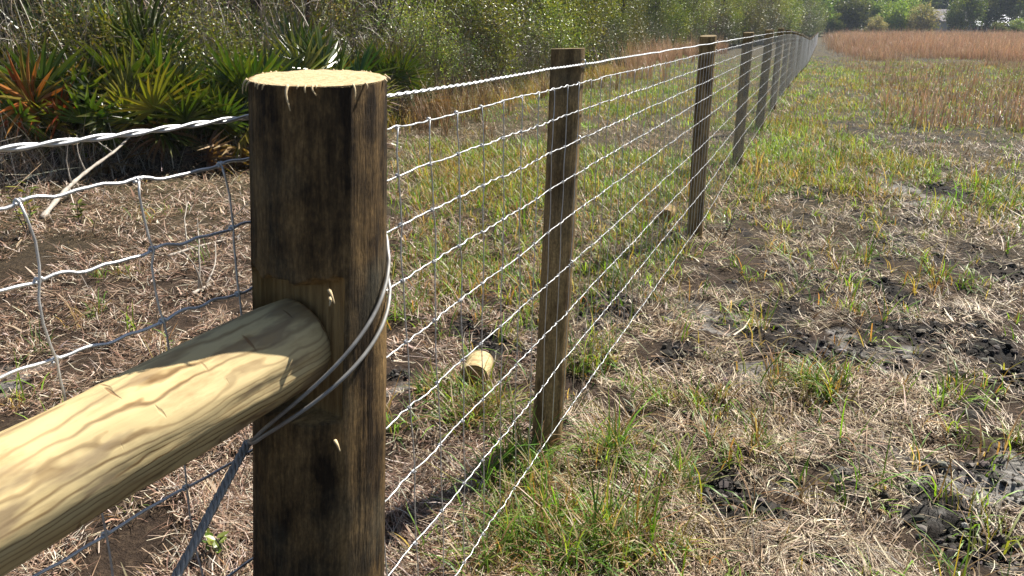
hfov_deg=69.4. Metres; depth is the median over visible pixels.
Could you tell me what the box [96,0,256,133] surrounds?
shrub
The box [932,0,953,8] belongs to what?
field tree
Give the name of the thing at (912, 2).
field tree
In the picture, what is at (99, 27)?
shrub
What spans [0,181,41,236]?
seedling
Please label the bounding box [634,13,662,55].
shrub
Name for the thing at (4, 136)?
saw palmetto
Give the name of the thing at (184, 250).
dead branch
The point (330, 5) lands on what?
shrub
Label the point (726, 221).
seedling
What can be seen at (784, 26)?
shrub
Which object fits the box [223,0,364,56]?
shrub
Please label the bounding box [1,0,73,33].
shrub
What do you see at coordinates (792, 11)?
tree
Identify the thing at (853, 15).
field tree
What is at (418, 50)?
shrub
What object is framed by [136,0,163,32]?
pine tree
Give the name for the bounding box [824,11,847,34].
bush
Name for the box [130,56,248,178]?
saw palmetto
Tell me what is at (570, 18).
shrub
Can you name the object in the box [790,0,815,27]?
tree
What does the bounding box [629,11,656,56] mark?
shrub
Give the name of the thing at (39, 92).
saw palmetto
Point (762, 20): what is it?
shrub
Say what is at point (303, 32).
saw palmetto
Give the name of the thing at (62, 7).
shrub
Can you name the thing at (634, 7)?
tree
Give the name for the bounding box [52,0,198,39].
shrub
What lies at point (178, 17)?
sapling
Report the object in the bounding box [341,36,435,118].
saw palmetto
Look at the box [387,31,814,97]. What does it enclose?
twisted wire
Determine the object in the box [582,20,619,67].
shrub
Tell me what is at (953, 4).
field tree
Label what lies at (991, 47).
broomsedge grass
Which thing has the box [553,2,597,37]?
shrub
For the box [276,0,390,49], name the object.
shrub
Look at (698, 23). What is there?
shrub
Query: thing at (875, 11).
field tree
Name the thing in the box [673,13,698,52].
shrub
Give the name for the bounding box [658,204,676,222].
log offcut
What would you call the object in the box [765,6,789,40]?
shrub
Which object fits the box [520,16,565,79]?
shrub
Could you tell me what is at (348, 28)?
shrub
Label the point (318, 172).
brace post
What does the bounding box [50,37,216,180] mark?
saw palmetto
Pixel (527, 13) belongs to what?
tree
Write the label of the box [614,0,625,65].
pine tree
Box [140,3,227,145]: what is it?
shrub
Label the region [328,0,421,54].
shrub
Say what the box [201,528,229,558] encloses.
seedling
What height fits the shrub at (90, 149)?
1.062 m
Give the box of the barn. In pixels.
[973,15,1014,32]
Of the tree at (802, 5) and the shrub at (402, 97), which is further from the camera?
the tree at (802, 5)
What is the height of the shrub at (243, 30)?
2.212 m
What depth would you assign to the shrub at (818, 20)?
110.56 m
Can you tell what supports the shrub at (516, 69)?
on the ground at (126, 544)
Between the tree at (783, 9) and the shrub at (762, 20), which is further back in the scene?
the tree at (783, 9)
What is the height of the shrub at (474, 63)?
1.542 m
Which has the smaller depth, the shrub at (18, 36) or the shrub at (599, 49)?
the shrub at (18, 36)
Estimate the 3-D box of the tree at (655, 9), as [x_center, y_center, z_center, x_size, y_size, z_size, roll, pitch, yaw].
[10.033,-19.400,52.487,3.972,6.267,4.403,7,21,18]
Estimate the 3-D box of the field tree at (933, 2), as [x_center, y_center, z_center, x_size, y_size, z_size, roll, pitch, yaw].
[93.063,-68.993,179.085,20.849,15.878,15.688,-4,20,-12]
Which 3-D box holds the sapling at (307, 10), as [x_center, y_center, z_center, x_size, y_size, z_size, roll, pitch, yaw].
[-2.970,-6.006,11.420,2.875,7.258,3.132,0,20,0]
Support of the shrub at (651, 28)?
on the ground at (126, 544)
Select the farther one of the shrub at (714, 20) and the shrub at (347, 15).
the shrub at (714, 20)
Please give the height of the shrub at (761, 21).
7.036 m
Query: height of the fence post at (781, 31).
1.747 m
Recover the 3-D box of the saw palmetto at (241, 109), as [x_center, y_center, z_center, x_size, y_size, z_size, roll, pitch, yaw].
[-3.291,-1.962,8.214,1.901,1.386,2.088,0,20,0]
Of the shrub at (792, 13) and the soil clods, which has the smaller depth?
the soil clods
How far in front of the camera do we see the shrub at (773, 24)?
84.48 m
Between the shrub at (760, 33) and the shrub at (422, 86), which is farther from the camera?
the shrub at (760, 33)
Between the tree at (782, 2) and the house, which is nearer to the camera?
the tree at (782, 2)
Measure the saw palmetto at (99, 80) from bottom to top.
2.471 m
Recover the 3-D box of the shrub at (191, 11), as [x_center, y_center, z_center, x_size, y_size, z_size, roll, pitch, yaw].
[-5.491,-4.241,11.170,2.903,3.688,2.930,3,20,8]
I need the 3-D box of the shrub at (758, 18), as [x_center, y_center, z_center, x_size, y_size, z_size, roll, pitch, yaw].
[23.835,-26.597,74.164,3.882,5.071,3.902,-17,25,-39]
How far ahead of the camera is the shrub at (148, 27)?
8.15 m
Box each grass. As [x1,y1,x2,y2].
[0,53,1023,575]
[382,16,1023,144]
[387,55,625,135]
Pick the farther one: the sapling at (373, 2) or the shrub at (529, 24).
the shrub at (529, 24)
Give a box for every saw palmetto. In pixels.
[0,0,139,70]
[0,0,212,166]
[0,28,112,158]
[0,31,135,176]
[0,46,94,163]
[0,126,37,163]
[0,138,64,165]
[2,44,174,167]
[3,4,211,162]
[12,0,206,131]
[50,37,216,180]
[80,35,248,164]
[114,46,248,169]
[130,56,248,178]
[179,0,284,48]
[182,25,294,143]
[184,29,323,168]
[231,3,378,69]
[257,14,404,149]
[334,41,392,90]
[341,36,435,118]
[347,33,459,123]
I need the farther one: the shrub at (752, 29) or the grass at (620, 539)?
the shrub at (752, 29)
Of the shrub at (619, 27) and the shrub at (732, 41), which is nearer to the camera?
the shrub at (619, 27)
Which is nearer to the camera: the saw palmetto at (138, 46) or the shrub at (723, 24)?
the saw palmetto at (138, 46)
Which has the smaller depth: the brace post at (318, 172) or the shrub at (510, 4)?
the brace post at (318, 172)
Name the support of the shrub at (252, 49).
on the ground at (126, 544)
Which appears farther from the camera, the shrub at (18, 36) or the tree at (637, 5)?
the tree at (637, 5)
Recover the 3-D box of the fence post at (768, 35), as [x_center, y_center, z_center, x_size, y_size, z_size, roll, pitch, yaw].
[3.687,-2.880,10.877,0.130,1.730,0.127,0,19,0]
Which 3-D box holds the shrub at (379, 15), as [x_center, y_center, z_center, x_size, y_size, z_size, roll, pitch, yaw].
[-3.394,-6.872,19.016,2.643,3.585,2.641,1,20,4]
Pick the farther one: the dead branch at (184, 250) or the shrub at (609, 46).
the shrub at (609, 46)
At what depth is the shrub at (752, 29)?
72.48 m
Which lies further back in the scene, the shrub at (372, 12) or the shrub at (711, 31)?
the shrub at (711, 31)
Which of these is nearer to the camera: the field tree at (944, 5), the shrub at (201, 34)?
the shrub at (201, 34)
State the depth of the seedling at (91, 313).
3.98 m
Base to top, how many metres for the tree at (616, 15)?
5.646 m
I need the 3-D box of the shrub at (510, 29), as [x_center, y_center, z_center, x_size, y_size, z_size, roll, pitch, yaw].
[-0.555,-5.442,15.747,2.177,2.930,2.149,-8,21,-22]
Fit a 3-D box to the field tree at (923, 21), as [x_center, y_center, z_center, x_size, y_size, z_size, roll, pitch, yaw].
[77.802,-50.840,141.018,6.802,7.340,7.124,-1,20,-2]
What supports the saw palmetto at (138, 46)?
on the ground at (126, 544)
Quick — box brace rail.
[0,298,330,575]
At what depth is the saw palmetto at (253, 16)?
10.77 m
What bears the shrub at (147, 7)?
on the ground at (126, 544)
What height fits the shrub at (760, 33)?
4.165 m
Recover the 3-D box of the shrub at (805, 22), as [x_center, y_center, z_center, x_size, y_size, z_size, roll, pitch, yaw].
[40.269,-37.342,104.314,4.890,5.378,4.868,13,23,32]
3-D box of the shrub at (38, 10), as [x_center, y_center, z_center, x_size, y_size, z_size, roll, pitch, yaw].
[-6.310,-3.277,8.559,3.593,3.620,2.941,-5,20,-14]
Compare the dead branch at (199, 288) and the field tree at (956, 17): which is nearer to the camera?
the dead branch at (199, 288)
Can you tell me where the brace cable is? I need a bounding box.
[171,235,391,575]
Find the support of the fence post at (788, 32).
on the ground at (126, 544)
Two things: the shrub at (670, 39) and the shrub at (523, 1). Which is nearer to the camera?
the shrub at (523, 1)
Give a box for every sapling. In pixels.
[149,0,184,38]
[294,0,309,30]
[372,0,404,49]
[432,0,441,59]
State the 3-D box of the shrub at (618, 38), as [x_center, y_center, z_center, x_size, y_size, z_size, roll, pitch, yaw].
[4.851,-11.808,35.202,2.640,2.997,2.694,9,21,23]
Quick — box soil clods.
[0,141,1023,575]
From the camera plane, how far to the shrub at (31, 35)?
7.83 m
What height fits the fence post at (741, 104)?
1.724 m
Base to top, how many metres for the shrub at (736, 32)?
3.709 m
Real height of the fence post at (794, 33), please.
1.724 m
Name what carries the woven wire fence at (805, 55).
attached to the fence post at (563, 77)
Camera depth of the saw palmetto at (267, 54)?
9.55 m
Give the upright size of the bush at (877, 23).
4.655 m
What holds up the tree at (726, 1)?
on the ground at (126, 544)
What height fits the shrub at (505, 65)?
2.320 m
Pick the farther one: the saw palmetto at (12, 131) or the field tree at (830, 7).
the field tree at (830, 7)
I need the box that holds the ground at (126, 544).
[0,28,1023,575]
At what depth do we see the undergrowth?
7.96 m
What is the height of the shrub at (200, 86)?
1.303 m
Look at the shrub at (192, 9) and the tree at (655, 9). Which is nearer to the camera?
the shrub at (192, 9)
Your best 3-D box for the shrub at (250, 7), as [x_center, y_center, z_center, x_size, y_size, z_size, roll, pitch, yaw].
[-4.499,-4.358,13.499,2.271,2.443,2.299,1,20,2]
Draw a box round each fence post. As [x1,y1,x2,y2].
[531,48,585,460]
[687,35,717,238]
[732,32,754,166]
[754,30,773,131]
[769,28,783,110]
[779,30,790,96]
[785,31,796,87]
[791,32,798,80]
[795,34,802,77]
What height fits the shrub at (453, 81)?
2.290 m
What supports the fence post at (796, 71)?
on the ground at (126, 544)
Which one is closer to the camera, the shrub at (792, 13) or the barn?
the shrub at (792, 13)
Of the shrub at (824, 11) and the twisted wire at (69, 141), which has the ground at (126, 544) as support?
the shrub at (824, 11)
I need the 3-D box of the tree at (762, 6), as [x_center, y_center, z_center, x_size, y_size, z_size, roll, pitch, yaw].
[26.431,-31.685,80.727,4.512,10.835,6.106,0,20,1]
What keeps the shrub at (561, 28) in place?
on the ground at (126, 544)
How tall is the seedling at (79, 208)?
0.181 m
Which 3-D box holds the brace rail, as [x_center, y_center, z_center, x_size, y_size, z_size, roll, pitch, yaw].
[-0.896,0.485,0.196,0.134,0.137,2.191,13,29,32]
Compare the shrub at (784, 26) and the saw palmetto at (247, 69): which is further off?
the shrub at (784, 26)
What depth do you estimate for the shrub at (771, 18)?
83.41 m
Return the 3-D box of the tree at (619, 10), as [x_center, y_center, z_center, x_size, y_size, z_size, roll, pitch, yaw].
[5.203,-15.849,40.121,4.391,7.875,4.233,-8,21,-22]
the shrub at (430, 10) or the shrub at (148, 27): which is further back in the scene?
the shrub at (430, 10)
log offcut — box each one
[461,350,493,386]
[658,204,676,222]
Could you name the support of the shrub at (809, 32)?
on the ground at (126, 544)
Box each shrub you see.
[0,0,115,166]
[0,0,120,58]
[0,14,101,164]
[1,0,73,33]
[1,0,163,137]
[3,0,174,34]
[19,0,178,165]
[47,0,227,39]
[50,0,166,155]
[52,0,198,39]
[53,0,249,39]
[62,99,127,168]
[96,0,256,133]
[129,0,221,37]
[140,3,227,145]
[144,0,260,144]
[146,0,224,40]
[157,0,277,58]
[165,46,217,153]
[173,0,291,144]
[196,0,358,52]
[201,0,311,41]
[212,26,285,72]
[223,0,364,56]
[225,0,348,44]
[249,0,388,56]
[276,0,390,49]
[313,4,403,54]
[324,0,437,50]
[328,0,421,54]
[346,0,445,104]
[351,0,422,39]
[351,3,433,124]
[370,17,446,89]
[371,0,469,76]
[387,0,469,96]
[392,87,414,118]
[394,1,480,104]
[394,64,442,114]
[398,0,499,77]
[416,0,492,72]
[419,0,512,91]
[422,0,539,78]
[423,0,545,60]
[433,26,483,106]
[433,35,500,101]
[435,0,535,90]
[456,6,527,98]
[473,0,550,71]
[484,6,552,88]
[488,46,533,92]
[520,0,594,75]
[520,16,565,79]
[524,0,580,64]
[541,0,614,76]
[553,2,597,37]
[566,0,619,67]
[572,29,611,73]
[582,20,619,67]
[589,22,623,65]
[595,4,638,62]
[596,6,638,67]
[607,0,650,65]
[627,7,646,52]
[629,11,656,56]
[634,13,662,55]
[637,14,658,47]
[648,20,677,57]
[655,19,684,55]
[656,0,695,51]
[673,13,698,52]
[679,0,718,42]
[685,20,714,50]
[693,0,731,45]
[696,2,729,40]
[701,2,736,50]
[716,18,741,49]
[724,12,745,48]
[729,0,764,47]
[740,0,770,44]
[740,1,771,38]
[745,0,775,45]
[751,13,772,46]
[754,5,783,38]
[756,0,783,44]
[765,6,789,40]
[775,18,791,39]
[776,0,807,41]
[787,20,803,41]
[788,7,814,35]
[797,14,814,35]
[799,4,822,36]
[801,2,819,34]
[806,9,827,37]
[807,0,830,35]
[812,11,831,34]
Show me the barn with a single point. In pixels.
(976, 28)
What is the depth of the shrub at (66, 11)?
8.95 m
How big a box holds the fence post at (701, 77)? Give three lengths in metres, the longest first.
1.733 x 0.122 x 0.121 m
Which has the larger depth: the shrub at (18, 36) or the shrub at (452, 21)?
the shrub at (452, 21)
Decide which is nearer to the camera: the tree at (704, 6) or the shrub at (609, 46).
the shrub at (609, 46)
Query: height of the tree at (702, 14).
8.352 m
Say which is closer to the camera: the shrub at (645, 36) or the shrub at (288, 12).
the shrub at (288, 12)
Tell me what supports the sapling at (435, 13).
on the ground at (126, 544)
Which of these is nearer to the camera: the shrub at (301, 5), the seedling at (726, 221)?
the seedling at (726, 221)
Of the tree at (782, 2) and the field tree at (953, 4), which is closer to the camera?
the tree at (782, 2)
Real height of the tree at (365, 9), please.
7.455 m
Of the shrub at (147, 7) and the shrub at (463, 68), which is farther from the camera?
the shrub at (463, 68)
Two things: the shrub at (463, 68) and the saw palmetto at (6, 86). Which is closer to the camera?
the saw palmetto at (6, 86)
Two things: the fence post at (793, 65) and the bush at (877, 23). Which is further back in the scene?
the bush at (877, 23)
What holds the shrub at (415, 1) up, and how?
on the ground at (126, 544)
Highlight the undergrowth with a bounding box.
[0,0,552,198]
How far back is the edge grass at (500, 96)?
15.13 m
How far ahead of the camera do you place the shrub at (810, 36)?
120.31 m
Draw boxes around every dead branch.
[39,136,129,218]
[167,201,249,256]
[177,231,215,294]
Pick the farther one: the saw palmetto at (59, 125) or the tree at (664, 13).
the tree at (664, 13)
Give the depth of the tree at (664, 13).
54.91 m
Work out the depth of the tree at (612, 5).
34.55 m
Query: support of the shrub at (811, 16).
on the ground at (126, 544)
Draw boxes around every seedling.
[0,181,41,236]
[67,199,87,221]
[86,309,100,321]
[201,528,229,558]
[723,205,740,235]
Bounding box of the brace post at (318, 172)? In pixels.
[242,69,390,575]
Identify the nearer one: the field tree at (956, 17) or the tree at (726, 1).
the tree at (726, 1)
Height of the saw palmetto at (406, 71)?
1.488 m
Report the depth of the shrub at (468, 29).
15.15 m
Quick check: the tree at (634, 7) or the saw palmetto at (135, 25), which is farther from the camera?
the tree at (634, 7)
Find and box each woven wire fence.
[0,157,252,575]
[385,33,818,575]
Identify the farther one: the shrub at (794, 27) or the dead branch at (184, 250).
the shrub at (794, 27)
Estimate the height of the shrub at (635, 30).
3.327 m
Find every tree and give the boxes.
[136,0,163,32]
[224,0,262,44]
[324,0,407,37]
[487,0,558,70]
[516,0,593,73]
[532,0,584,55]
[575,0,628,35]
[584,0,643,40]
[594,0,636,36]
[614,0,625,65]
[619,0,644,21]
[619,0,653,32]
[636,0,682,42]
[637,0,692,48]
[654,0,710,41]
[672,0,722,38]
[675,0,722,49]
[696,0,748,46]
[716,0,771,44]
[717,0,761,45]
[741,0,771,31]
[767,0,791,28]
[772,0,793,21]
[780,0,804,26]
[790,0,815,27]
[805,0,837,36]
[818,0,853,35]
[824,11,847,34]
[825,0,873,32]
[848,0,942,8]
[859,0,899,31]
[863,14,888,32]
[869,0,911,32]
[896,0,929,32]
[903,1,942,31]
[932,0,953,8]
[940,0,1002,10]
[941,0,988,32]
[967,0,1023,31]
[988,21,1010,33]
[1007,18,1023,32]
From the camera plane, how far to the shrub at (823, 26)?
128.91 m
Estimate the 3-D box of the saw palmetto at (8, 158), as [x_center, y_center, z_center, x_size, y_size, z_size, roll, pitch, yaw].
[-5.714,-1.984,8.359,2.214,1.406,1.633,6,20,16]
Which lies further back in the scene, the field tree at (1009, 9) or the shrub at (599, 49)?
the field tree at (1009, 9)
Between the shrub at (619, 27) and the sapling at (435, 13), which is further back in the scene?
the shrub at (619, 27)
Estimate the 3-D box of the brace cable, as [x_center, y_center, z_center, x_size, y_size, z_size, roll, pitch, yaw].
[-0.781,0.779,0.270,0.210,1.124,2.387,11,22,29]
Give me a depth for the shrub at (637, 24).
38.41 m
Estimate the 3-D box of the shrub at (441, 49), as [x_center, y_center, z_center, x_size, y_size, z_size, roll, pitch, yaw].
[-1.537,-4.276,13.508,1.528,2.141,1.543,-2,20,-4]
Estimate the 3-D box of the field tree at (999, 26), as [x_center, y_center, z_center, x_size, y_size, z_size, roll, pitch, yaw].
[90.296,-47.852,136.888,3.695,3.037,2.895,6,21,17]
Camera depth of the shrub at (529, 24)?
23.10 m
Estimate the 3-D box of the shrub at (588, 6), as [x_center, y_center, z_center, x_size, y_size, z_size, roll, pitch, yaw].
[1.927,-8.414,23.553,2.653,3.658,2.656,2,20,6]
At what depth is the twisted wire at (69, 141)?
0.82 m
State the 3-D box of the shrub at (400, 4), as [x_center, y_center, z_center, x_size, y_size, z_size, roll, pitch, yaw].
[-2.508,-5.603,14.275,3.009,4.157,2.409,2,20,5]
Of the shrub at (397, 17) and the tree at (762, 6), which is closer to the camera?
the shrub at (397, 17)
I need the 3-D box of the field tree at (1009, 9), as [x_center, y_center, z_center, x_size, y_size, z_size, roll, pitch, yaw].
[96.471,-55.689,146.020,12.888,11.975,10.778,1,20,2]
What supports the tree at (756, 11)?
on the ground at (126, 544)
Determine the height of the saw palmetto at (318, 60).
1.941 m
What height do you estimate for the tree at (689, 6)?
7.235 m
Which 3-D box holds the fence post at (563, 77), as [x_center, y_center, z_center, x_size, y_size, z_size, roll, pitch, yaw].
[0.144,0.073,2.584,0.184,1.734,0.119,-9,21,-23]
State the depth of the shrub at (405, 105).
12.21 m
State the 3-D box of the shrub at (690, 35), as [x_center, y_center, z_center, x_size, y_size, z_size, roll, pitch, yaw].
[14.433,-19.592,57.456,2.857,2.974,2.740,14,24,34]
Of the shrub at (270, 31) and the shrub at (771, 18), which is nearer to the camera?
the shrub at (270, 31)
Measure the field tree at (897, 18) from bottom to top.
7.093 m
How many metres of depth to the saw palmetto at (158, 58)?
8.02 m
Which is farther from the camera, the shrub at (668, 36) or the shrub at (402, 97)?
the shrub at (668, 36)
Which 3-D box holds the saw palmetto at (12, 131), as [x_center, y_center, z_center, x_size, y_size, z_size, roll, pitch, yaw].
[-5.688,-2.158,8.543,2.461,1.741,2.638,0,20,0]
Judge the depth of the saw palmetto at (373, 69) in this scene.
10.96 m
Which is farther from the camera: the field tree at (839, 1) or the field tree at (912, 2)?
the field tree at (912, 2)
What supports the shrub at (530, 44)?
on the ground at (126, 544)
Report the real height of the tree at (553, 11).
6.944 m
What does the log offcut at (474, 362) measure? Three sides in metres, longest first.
0.134 x 0.123 x 0.117 m
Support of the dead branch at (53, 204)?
on the ground at (126, 544)
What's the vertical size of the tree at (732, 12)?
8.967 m
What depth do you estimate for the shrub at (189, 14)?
11.52 m
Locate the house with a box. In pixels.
[889,9,974,32]
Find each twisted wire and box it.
[0,114,248,151]
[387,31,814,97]
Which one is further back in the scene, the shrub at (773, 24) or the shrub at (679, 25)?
the shrub at (773, 24)
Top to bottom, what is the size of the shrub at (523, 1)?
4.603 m
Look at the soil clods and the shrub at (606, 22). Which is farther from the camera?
the shrub at (606, 22)
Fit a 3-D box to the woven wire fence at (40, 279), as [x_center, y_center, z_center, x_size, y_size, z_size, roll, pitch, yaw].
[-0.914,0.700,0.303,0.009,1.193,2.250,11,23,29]
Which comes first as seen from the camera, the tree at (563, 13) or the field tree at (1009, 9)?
the tree at (563, 13)

